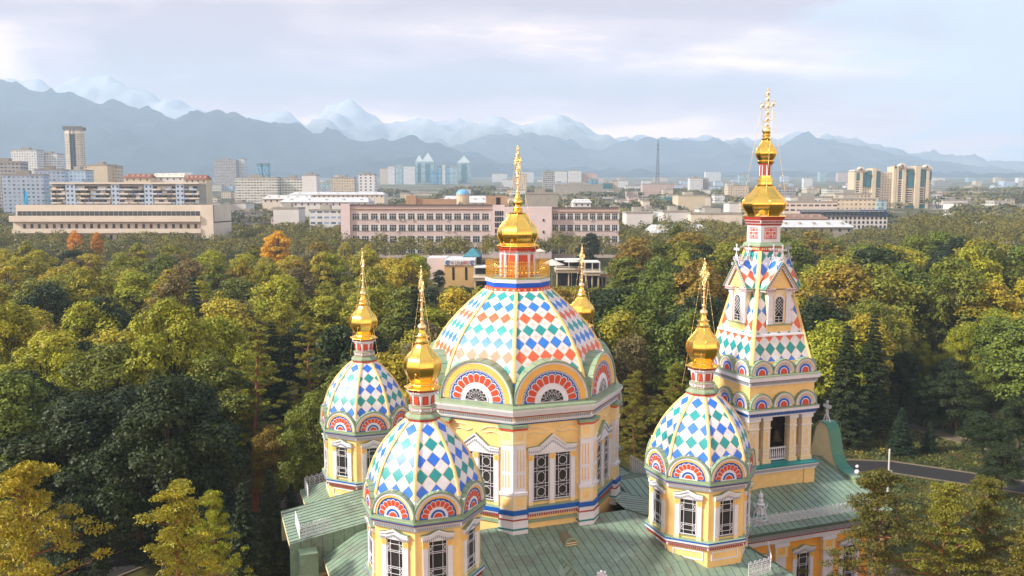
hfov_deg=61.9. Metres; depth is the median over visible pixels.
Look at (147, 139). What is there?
wooded foothills
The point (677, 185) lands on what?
city block
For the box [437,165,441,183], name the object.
glass tower
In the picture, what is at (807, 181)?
city block
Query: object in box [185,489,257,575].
pine tree
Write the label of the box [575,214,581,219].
window
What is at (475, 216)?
window
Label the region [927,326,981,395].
broadleaf tree
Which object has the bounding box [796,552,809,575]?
window
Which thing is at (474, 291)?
broadleaf tree
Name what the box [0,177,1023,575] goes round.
ground
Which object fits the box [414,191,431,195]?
city block
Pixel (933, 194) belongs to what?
apartment building
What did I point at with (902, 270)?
broadleaf tree
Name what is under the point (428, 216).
window
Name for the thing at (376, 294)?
broadleaf tree
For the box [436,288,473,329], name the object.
broadleaf tree
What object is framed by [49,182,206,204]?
apartment building
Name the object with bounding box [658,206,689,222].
warehouse
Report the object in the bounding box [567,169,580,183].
apartment building
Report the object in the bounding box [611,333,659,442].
broadleaf tree
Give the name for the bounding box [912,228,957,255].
broadleaf tree
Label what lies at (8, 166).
apartment building
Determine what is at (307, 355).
pine tree
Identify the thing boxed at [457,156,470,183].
spired tower
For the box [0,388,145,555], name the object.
broadleaf tree
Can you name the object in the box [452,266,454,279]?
arched window
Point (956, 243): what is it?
broadleaf tree
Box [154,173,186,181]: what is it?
gabled house
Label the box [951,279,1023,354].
broadleaf tree
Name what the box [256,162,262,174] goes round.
glass tower
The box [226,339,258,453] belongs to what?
spruce tree
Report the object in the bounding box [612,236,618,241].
window
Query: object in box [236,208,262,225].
city building
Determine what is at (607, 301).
broadleaf tree
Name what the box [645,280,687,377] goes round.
broadleaf tree
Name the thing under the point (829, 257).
thin tree
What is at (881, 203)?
office block
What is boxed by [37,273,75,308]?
broadleaf tree
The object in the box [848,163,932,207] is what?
apartment towers
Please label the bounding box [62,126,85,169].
hotel tower
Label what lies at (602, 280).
cafe terrace
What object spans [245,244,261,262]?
columnar tree
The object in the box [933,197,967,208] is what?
office building
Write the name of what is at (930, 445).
spruce tree
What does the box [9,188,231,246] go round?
office building
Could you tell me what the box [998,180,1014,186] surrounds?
city block
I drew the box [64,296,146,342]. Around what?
broadleaf tree
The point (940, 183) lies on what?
city block
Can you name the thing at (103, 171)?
apartment building
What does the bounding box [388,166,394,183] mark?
glass tower
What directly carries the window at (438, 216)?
in the institute building at (433, 219)
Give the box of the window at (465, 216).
[463,214,472,219]
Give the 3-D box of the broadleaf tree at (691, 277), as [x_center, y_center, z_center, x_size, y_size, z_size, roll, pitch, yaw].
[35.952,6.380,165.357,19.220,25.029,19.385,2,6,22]
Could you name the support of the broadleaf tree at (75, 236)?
on the ground at (602, 265)
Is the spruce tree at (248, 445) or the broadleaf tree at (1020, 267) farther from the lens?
the broadleaf tree at (1020, 267)
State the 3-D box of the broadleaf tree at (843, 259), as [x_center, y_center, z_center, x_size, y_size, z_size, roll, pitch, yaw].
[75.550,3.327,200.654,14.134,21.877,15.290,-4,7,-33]
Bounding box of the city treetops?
[0,185,1023,224]
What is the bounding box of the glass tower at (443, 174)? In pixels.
[442,165,445,183]
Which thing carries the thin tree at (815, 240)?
on the ground at (602, 265)
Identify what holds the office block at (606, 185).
on the ground at (602, 265)
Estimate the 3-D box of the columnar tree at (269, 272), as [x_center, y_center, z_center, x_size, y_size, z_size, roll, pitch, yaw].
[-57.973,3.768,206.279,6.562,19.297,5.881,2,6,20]
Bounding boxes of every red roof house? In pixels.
[123,174,155,181]
[184,175,212,204]
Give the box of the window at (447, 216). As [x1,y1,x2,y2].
[445,214,453,219]
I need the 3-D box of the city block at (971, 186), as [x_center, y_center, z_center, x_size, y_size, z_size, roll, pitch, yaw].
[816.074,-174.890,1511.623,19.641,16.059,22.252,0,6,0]
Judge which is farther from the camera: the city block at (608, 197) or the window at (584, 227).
the city block at (608, 197)
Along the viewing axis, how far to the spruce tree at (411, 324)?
141.66 m
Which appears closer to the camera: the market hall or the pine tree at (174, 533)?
the pine tree at (174, 533)
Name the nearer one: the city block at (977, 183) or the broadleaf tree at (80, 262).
the broadleaf tree at (80, 262)
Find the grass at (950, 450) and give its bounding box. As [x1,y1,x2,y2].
[811,420,1023,553]
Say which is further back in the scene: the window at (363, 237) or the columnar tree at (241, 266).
the window at (363, 237)
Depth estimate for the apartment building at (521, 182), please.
1240.81 m
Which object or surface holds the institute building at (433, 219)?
on the ground at (602, 265)
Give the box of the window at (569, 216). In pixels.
[567,214,574,219]
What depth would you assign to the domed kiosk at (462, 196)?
414.58 m
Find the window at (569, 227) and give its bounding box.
[567,225,574,230]
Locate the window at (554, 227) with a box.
[552,225,559,230]
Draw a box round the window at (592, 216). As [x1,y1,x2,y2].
[589,214,596,219]
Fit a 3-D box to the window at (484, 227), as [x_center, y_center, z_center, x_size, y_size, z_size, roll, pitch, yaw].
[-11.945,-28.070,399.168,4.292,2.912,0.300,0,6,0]
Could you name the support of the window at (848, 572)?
in the cathedral
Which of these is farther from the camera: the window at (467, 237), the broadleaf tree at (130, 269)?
the window at (467, 237)
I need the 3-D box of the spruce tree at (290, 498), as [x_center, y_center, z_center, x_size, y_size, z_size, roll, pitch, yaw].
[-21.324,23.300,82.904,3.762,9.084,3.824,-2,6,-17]
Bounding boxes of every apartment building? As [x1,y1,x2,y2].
[0,158,27,212]
[1,170,50,216]
[34,166,68,204]
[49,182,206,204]
[68,166,93,181]
[84,164,89,169]
[89,161,112,181]
[112,164,123,181]
[234,175,280,204]
[281,175,301,194]
[302,172,319,191]
[330,175,356,191]
[358,172,376,191]
[513,172,526,191]
[542,170,554,191]
[555,170,566,182]
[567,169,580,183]
[581,172,596,182]
[641,182,673,196]
[688,176,702,189]
[703,178,708,188]
[724,183,749,201]
[774,184,796,195]
[930,191,942,207]
[981,201,1023,205]
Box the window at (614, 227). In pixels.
[612,225,618,230]
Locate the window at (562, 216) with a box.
[560,214,566,219]
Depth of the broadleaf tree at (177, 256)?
250.33 m
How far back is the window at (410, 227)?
399.10 m
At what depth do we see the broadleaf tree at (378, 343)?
124.50 m
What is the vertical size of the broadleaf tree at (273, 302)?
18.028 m
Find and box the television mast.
[655,140,659,181]
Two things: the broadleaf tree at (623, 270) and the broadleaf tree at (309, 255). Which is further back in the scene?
the broadleaf tree at (309, 255)
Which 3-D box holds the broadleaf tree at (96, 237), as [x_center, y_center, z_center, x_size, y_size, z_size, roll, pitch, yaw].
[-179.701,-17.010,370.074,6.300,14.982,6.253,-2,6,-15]
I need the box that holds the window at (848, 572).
[842,544,855,575]
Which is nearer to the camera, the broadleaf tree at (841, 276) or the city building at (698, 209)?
the broadleaf tree at (841, 276)
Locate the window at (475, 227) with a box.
[473,225,481,230]
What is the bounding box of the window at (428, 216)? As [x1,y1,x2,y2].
[426,214,434,219]
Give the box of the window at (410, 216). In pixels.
[408,214,416,219]
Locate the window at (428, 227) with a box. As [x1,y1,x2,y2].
[426,225,435,230]
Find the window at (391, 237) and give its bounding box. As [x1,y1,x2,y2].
[390,236,398,241]
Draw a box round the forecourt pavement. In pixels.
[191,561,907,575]
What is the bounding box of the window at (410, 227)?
[408,225,416,230]
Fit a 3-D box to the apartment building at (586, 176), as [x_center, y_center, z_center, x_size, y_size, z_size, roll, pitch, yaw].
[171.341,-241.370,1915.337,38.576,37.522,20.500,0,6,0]
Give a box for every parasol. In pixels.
[539,259,564,265]
[564,258,579,286]
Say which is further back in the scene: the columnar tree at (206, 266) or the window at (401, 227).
the window at (401, 227)
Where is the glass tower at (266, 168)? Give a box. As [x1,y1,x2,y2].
[262,162,269,176]
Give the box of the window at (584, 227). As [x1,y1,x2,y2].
[582,225,589,230]
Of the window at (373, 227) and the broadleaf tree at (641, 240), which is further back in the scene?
the window at (373, 227)
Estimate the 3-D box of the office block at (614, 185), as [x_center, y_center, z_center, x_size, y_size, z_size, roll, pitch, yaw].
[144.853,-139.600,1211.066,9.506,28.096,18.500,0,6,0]
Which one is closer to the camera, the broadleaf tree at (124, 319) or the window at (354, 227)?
the broadleaf tree at (124, 319)
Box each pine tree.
[0,460,115,575]
[133,478,228,575]
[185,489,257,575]
[224,324,292,512]
[280,315,332,441]
[618,370,656,469]
[645,362,689,424]
[798,467,937,575]
[887,482,986,575]
[939,474,1023,575]
[966,525,1023,575]
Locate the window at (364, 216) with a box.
[361,214,370,219]
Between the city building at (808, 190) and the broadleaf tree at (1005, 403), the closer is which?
the broadleaf tree at (1005, 403)
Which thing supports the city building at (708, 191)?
on the ground at (602, 265)
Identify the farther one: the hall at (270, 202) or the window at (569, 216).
the hall at (270, 202)
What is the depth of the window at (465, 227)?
399.10 m
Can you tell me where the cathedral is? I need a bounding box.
[281,88,893,575]
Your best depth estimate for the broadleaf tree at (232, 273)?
224.20 m
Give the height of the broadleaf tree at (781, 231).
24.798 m
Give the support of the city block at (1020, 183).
on the ground at (602, 265)
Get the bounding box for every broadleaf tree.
[0,248,13,280]
[0,260,8,283]
[0,282,20,304]
[0,288,11,333]
[0,300,49,367]
[0,326,90,404]
[0,358,14,367]
[0,366,82,527]
[0,367,73,554]
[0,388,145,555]
[2,255,51,283]
[9,278,78,316]
[10,307,55,353]
[13,272,37,292]
[14,322,61,348]
[15,282,75,328]
[25,249,60,269]
[31,494,116,575]
[34,332,99,377]
[36,266,75,299]
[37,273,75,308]
[40,339,153,467]
[42,349,109,396]
[44,264,78,278]
[49,382,156,553]
[50,248,85,267]
[52,300,121,343]
[58,257,95,276]
[61,267,113,303]
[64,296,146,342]
[66,229,83,250]
[68,293,130,327]
[74,370,240,575]
[77,253,109,276]
[88,275,123,312]
[89,232,104,264]
[92,327,139,355]
[100,252,147,275]
[106,264,135,301]
[106,295,228,397]
[111,270,161,328]
[114,267,147,313]
[115,372,249,575]
[125,303,188,375]
[141,253,182,299]
[156,253,186,279]
[171,258,206,301]
[172,312,274,411]
[179,280,213,313]
[181,350,270,483]
[186,278,228,306]
[186,297,259,381]
[192,249,235,275]
[206,277,258,311]
[223,269,246,287]
[229,297,272,363]
[230,252,258,279]
[248,272,310,368]
[248,289,306,322]
[248,427,299,515]
[250,261,282,288]
[256,256,284,271]
[257,301,305,388]
[259,230,291,261]
[271,388,327,495]
[274,321,322,401]
[275,254,310,274]
[284,266,318,314]
[294,294,355,355]
[296,360,347,434]
[298,321,354,396]
[300,249,326,279]
[304,240,342,259]
[312,251,351,293]
[325,327,391,369]
[332,291,382,335]
[335,282,354,304]
[337,241,352,273]
[343,284,394,342]
[346,248,384,288]
[351,272,395,303]
[361,243,372,251]
[373,256,411,287]
[374,350,410,403]
[376,285,439,351]
[383,257,429,302]
[387,329,434,355]
[395,342,413,396]
[396,252,433,283]
[401,287,442,338]
[403,255,434,294]
[413,306,452,341]
[433,270,445,293]
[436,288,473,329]
[440,286,468,295]
[457,285,471,296]
[471,286,479,294]
[551,287,576,303]
[563,286,577,299]
[575,232,600,260]
[585,287,618,349]
[589,287,655,352]
[590,321,619,361]
[593,309,647,382]
[598,290,669,371]
[602,255,643,290]
[605,243,658,287]
[608,236,652,277]
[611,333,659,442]
[628,254,688,369]
[633,260,672,285]
[641,240,675,258]
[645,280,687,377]
[645,308,715,405]
[652,257,728,342]
[657,334,689,395]
[659,302,716,356]
[660,240,711,273]
[666,230,708,261]
[666,292,725,354]
[700,240,743,307]
[740,229,795,243]
[780,232,807,268]
[780,239,819,301]
[795,261,896,330]
[796,258,846,308]
[798,293,859,408]
[800,256,852,304]
[805,237,846,259]
[807,318,871,419]
[825,312,905,402]
[831,245,920,305]
[836,297,916,374]
[837,247,869,262]
[841,262,930,343]
[846,241,871,253]
[860,244,927,276]
[879,260,946,344]
[881,303,919,401]
[883,350,928,414]
[898,233,936,259]
[902,374,945,430]
[904,248,928,265]
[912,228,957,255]
[913,342,936,381]
[918,253,1005,366]
[919,248,953,323]
[921,263,945,350]
[923,356,971,408]
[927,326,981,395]
[931,236,1011,273]
[931,368,988,433]
[934,236,972,254]
[942,241,1023,324]
[942,245,1018,370]
[947,306,1023,396]
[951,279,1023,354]
[952,234,971,239]
[952,411,1015,464]
[958,355,1014,416]
[967,314,1023,409]
[973,443,1023,494]
[980,308,1023,400]
[995,262,1023,311]
[995,388,1023,447]
[997,240,1011,253]
[997,372,1023,429]
[1005,244,1023,266]
[1005,278,1023,315]
[1006,243,1023,259]
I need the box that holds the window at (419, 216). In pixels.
[417,214,425,219]
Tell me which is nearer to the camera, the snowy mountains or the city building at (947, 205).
the city building at (947, 205)
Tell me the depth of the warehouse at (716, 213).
528.38 m
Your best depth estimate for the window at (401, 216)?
398.62 m
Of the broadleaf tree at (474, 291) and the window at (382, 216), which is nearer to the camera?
the broadleaf tree at (474, 291)
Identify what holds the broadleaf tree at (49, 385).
on the ground at (602, 265)
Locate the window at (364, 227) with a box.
[362,225,370,230]
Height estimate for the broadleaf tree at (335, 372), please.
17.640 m
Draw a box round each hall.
[262,195,312,210]
[280,197,373,216]
[288,192,387,203]
[444,196,485,203]
[554,182,602,198]
[571,199,591,206]
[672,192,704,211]
[780,220,853,246]
[784,214,827,219]
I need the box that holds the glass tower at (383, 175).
[380,168,387,183]
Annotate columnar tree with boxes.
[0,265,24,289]
[5,252,20,289]
[5,280,15,297]
[17,241,37,256]
[68,262,79,272]
[79,334,97,345]
[82,266,101,277]
[128,242,149,274]
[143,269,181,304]
[195,262,217,282]
[203,265,230,292]
[210,291,229,313]
[228,254,241,266]
[233,258,257,296]
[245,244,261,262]
[260,264,278,286]
[283,289,313,386]
[310,252,334,301]
[423,320,440,339]
[635,262,656,355]
[666,224,687,243]
[672,251,691,272]
[692,244,715,270]
[730,239,746,262]
[826,245,846,261]
[900,257,922,320]
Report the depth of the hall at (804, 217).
501.04 m
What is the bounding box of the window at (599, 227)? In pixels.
[597,225,603,230]
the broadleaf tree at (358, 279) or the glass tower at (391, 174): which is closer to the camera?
the broadleaf tree at (358, 279)
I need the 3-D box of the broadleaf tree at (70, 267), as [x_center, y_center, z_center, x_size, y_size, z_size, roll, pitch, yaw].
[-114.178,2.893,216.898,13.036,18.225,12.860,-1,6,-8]
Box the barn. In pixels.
[644,225,707,248]
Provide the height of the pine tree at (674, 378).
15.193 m
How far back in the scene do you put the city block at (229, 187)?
1632.44 m
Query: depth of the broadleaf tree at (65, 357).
99.29 m
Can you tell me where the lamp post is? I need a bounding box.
[887,449,892,491]
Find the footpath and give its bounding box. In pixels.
[882,418,1023,459]
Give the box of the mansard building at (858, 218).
[797,209,887,230]
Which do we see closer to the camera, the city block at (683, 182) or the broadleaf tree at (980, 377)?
the broadleaf tree at (980, 377)
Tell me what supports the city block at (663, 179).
on the ground at (602, 265)
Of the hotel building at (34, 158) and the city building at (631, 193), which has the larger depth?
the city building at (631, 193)
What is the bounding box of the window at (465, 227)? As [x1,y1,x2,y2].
[463,225,472,230]
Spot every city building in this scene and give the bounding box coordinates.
[212,197,220,201]
[212,201,224,204]
[230,200,253,212]
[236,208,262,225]
[400,192,409,197]
[507,197,514,203]
[625,191,637,197]
[626,196,639,202]
[640,200,649,206]
[641,206,660,216]
[661,188,673,194]
[694,206,705,211]
[698,189,710,193]
[705,196,710,205]
[711,194,724,202]
[723,201,738,211]
[738,202,745,212]
[801,188,816,193]
[943,202,972,208]
[950,196,970,201]
[985,200,1004,206]
[1005,199,1014,203]
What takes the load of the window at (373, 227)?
in the institute building at (433, 219)
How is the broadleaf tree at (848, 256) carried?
on the ground at (602, 265)
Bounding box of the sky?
[0,0,1023,161]
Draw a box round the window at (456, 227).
[454,225,462,230]
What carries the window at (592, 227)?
in the institute building at (433, 219)
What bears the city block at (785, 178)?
on the ground at (602, 265)
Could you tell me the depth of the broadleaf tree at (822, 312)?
142.38 m
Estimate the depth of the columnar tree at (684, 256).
213.89 m
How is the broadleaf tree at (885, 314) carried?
on the ground at (602, 265)
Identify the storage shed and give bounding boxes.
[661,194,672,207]
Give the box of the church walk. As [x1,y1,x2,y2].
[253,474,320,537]
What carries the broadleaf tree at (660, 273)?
on the ground at (602, 265)
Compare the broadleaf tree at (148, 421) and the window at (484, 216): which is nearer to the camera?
the broadleaf tree at (148, 421)
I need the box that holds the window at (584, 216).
[582,214,589,219]
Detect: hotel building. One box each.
[10,148,44,173]
[44,151,64,168]
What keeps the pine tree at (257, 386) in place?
on the ground at (602, 265)
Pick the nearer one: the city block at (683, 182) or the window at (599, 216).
the window at (599, 216)
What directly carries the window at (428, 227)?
in the institute building at (433, 219)
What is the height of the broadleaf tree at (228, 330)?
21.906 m
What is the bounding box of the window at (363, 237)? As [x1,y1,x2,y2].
[362,236,370,241]
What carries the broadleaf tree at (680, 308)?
on the ground at (602, 265)
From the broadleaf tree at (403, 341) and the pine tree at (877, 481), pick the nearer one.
the pine tree at (877, 481)
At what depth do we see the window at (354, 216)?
398.62 m
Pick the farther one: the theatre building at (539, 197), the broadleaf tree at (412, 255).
the theatre building at (539, 197)
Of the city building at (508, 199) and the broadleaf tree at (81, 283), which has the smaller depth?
the broadleaf tree at (81, 283)
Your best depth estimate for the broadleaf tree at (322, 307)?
160.98 m
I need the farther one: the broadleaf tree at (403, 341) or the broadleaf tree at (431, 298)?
the broadleaf tree at (431, 298)
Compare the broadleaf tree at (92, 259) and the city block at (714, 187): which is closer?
the broadleaf tree at (92, 259)
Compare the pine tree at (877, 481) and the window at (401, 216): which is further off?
the window at (401, 216)
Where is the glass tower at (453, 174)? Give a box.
[450,166,457,183]
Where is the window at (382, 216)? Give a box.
[380,214,388,219]
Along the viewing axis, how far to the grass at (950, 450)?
116.24 m
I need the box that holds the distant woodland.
[0,205,1023,258]
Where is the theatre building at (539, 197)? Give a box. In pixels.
[525,188,557,206]
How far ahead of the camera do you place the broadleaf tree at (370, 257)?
238.54 m
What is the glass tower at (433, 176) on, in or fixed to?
on the ground at (602, 265)
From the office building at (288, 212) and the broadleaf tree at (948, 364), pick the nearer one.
the broadleaf tree at (948, 364)
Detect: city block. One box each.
[178,172,193,174]
[212,185,223,190]
[221,191,233,197]
[225,184,234,190]
[320,181,330,189]
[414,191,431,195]
[492,173,506,181]
[492,191,506,194]
[496,185,507,189]
[502,178,512,186]
[511,188,525,194]
[522,171,533,181]
[603,189,613,198]
[618,179,627,187]
[624,184,640,191]
[641,181,657,183]
[653,177,667,181]
[674,183,686,187]
[679,180,687,186]
[704,172,720,181]
[709,186,720,189]
[713,181,722,185]
[738,173,747,184]
[780,175,788,181]
[802,177,812,186]
[808,186,819,192]
[817,172,826,181]
[821,186,846,194]
[836,172,847,181]
[931,177,944,180]
[931,180,949,185]
[964,185,981,191]
[965,177,983,181]
[972,181,981,185]
[993,177,1001,181]
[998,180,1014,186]
[1015,177,1023,182]
[1018,181,1023,186]
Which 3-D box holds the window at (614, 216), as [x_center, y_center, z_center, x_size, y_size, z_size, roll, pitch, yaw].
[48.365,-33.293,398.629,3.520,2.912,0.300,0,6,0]
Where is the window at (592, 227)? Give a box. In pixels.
[589,225,596,230]
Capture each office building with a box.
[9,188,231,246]
[273,203,304,228]
[309,205,340,229]
[782,197,837,213]
[783,193,832,200]
[821,195,879,208]
[826,190,871,197]
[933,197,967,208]
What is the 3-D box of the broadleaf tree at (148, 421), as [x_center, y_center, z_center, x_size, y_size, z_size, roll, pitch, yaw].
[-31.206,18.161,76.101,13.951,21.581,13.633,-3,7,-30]
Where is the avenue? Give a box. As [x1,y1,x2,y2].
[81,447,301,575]
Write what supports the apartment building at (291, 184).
on the ground at (602, 265)
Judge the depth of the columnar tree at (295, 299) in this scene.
159.91 m
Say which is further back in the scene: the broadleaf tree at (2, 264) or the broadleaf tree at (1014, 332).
the broadleaf tree at (2, 264)
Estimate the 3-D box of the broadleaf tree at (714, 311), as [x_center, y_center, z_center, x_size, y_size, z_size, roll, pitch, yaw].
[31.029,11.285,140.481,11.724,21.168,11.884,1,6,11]
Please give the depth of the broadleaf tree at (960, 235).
275.93 m
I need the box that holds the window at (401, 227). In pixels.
[399,225,407,230]
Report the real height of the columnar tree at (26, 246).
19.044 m
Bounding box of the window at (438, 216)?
[436,214,444,219]
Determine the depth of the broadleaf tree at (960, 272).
163.06 m
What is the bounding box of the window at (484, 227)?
[482,225,490,230]
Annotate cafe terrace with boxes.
[473,265,494,286]
[554,258,580,285]
[583,260,600,288]
[599,271,606,286]
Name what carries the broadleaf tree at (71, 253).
on the ground at (602, 265)
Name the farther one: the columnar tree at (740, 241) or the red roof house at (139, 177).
the red roof house at (139, 177)
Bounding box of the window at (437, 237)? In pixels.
[436,236,444,241]
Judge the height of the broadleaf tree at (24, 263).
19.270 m
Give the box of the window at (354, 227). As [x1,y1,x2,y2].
[352,225,361,230]
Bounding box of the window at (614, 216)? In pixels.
[612,214,618,219]
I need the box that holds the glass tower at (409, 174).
[403,166,415,183]
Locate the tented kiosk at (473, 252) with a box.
[463,248,481,264]
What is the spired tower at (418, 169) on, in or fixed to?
on the ground at (602, 265)
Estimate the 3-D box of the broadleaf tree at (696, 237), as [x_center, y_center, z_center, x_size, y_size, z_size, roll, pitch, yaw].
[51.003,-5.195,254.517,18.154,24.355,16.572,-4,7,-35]
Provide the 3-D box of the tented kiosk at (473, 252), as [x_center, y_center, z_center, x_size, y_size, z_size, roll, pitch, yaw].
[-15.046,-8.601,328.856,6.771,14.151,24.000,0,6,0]
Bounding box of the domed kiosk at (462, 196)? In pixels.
[456,189,469,203]
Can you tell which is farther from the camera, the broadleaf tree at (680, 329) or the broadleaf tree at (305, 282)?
the broadleaf tree at (305, 282)
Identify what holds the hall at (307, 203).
on the ground at (602, 265)
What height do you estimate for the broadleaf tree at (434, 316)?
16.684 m
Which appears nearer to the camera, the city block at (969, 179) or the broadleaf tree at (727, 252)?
the broadleaf tree at (727, 252)
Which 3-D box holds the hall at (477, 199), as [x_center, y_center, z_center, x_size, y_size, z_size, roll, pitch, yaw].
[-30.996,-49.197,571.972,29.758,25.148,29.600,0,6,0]
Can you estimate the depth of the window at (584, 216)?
398.62 m
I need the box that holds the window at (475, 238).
[473,236,481,241]
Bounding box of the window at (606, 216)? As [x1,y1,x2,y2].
[604,214,611,219]
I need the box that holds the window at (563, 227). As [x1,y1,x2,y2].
[560,225,566,230]
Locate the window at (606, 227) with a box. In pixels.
[604,225,611,230]
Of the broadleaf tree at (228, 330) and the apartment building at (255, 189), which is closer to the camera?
the broadleaf tree at (228, 330)
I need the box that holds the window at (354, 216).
[352,214,360,219]
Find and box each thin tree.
[129,250,149,264]
[136,273,212,316]
[148,271,189,307]
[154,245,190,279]
[282,260,316,294]
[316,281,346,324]
[352,265,397,353]
[692,233,721,274]
[710,235,742,273]
[796,230,832,265]
[806,253,838,290]
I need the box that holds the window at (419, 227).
[417,225,425,230]
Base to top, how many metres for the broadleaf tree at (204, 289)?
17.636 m
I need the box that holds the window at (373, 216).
[371,214,379,219]
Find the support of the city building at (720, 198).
on the ground at (602, 265)
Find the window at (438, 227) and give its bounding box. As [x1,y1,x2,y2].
[436,225,444,230]
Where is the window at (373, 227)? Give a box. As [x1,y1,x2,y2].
[371,225,379,230]
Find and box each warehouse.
[622,207,652,230]
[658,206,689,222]
[687,208,742,224]
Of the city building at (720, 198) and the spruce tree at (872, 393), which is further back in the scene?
the city building at (720, 198)
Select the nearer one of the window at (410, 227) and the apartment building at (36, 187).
the window at (410, 227)
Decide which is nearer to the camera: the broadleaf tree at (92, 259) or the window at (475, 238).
the broadleaf tree at (92, 259)
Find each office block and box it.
[214,159,238,189]
[238,158,247,176]
[589,178,598,183]
[602,181,611,188]
[610,180,617,198]
[876,198,886,209]
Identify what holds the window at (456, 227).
in the institute building at (433, 219)
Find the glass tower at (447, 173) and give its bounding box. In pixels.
[445,166,449,183]
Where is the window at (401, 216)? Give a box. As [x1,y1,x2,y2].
[398,214,407,219]
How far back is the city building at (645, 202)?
788.90 m
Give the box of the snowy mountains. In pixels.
[5,74,1023,171]
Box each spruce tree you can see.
[184,278,202,320]
[225,482,268,575]
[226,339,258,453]
[253,469,289,575]
[257,322,292,420]
[276,483,299,567]
[401,286,427,341]
[821,325,872,445]
[852,315,897,436]
[886,408,917,455]
[918,422,939,452]
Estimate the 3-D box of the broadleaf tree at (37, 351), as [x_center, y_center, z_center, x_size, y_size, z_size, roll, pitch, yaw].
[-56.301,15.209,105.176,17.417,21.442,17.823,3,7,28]
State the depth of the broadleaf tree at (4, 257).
261.93 m
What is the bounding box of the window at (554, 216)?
[552,214,559,219]
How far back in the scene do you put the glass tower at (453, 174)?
2429.80 m
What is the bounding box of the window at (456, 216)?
[454,214,462,219]
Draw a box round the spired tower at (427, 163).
[421,153,434,183]
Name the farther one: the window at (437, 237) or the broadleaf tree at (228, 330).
the window at (437, 237)
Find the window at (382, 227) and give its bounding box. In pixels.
[380,225,388,230]
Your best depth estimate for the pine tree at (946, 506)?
58.63 m
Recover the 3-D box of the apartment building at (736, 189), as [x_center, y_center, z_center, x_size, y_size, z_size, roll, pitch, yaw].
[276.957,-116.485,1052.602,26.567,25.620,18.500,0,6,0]
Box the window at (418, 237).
[417,236,425,241]
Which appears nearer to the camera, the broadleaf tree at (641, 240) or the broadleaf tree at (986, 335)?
the broadleaf tree at (986, 335)
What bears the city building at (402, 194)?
on the ground at (602, 265)
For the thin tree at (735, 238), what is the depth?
245.04 m
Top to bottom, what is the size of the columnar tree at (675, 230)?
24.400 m
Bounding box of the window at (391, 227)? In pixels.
[389,225,398,230]
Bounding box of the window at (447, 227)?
[445,225,453,230]
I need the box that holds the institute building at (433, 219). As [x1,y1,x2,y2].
[341,195,618,257]
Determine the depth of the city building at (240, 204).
718.43 m
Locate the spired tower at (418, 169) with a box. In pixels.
[415,155,421,183]
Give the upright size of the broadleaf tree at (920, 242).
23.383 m
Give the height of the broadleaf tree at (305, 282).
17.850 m
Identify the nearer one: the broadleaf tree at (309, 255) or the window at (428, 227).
the broadleaf tree at (309, 255)
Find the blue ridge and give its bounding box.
[450,131,1023,173]
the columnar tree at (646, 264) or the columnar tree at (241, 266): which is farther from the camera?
the columnar tree at (241, 266)
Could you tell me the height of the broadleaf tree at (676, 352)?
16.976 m
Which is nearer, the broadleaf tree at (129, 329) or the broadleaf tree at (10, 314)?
the broadleaf tree at (10, 314)
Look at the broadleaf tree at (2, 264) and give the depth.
252.07 m
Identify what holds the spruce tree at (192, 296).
on the ground at (602, 265)
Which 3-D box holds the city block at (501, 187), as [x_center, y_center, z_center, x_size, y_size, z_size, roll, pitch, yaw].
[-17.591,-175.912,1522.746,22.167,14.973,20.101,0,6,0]
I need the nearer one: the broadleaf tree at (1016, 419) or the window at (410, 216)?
the broadleaf tree at (1016, 419)
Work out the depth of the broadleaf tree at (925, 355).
150.94 m
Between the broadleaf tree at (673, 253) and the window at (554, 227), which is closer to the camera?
the broadleaf tree at (673, 253)
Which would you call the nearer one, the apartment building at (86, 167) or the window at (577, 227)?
the window at (577, 227)
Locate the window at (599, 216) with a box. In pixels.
[597,214,603,219]
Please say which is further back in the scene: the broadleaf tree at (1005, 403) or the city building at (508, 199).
the city building at (508, 199)
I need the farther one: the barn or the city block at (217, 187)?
the city block at (217, 187)
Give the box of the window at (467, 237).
[464,236,472,241]
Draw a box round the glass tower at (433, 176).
[430,169,437,183]
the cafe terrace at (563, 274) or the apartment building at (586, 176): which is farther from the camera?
the apartment building at (586, 176)
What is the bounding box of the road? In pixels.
[846,459,1023,493]
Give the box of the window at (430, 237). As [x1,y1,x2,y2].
[427,236,435,241]
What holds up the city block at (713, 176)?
on the ground at (602, 265)
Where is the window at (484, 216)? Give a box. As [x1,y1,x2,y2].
[482,214,490,219]
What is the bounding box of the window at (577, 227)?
[575,225,581,230]
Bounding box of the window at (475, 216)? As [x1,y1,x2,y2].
[473,214,481,219]
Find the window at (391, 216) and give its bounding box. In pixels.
[389,214,397,219]
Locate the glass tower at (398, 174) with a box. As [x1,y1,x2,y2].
[395,165,403,183]
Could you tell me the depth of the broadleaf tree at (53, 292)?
165.35 m
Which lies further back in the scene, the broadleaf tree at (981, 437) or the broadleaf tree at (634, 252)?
the broadleaf tree at (634, 252)
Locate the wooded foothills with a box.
[0,79,1023,177]
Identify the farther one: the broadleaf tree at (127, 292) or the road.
the broadleaf tree at (127, 292)
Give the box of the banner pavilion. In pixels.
[427,256,476,286]
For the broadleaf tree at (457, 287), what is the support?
on the ground at (602, 265)
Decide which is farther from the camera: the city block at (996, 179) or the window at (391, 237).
the city block at (996, 179)
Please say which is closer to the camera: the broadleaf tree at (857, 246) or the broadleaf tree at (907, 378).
the broadleaf tree at (907, 378)
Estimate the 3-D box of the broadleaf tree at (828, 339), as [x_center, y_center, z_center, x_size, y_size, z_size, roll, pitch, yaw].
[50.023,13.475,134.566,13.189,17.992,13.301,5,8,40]
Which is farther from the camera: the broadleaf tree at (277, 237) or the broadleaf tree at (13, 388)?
the broadleaf tree at (277, 237)

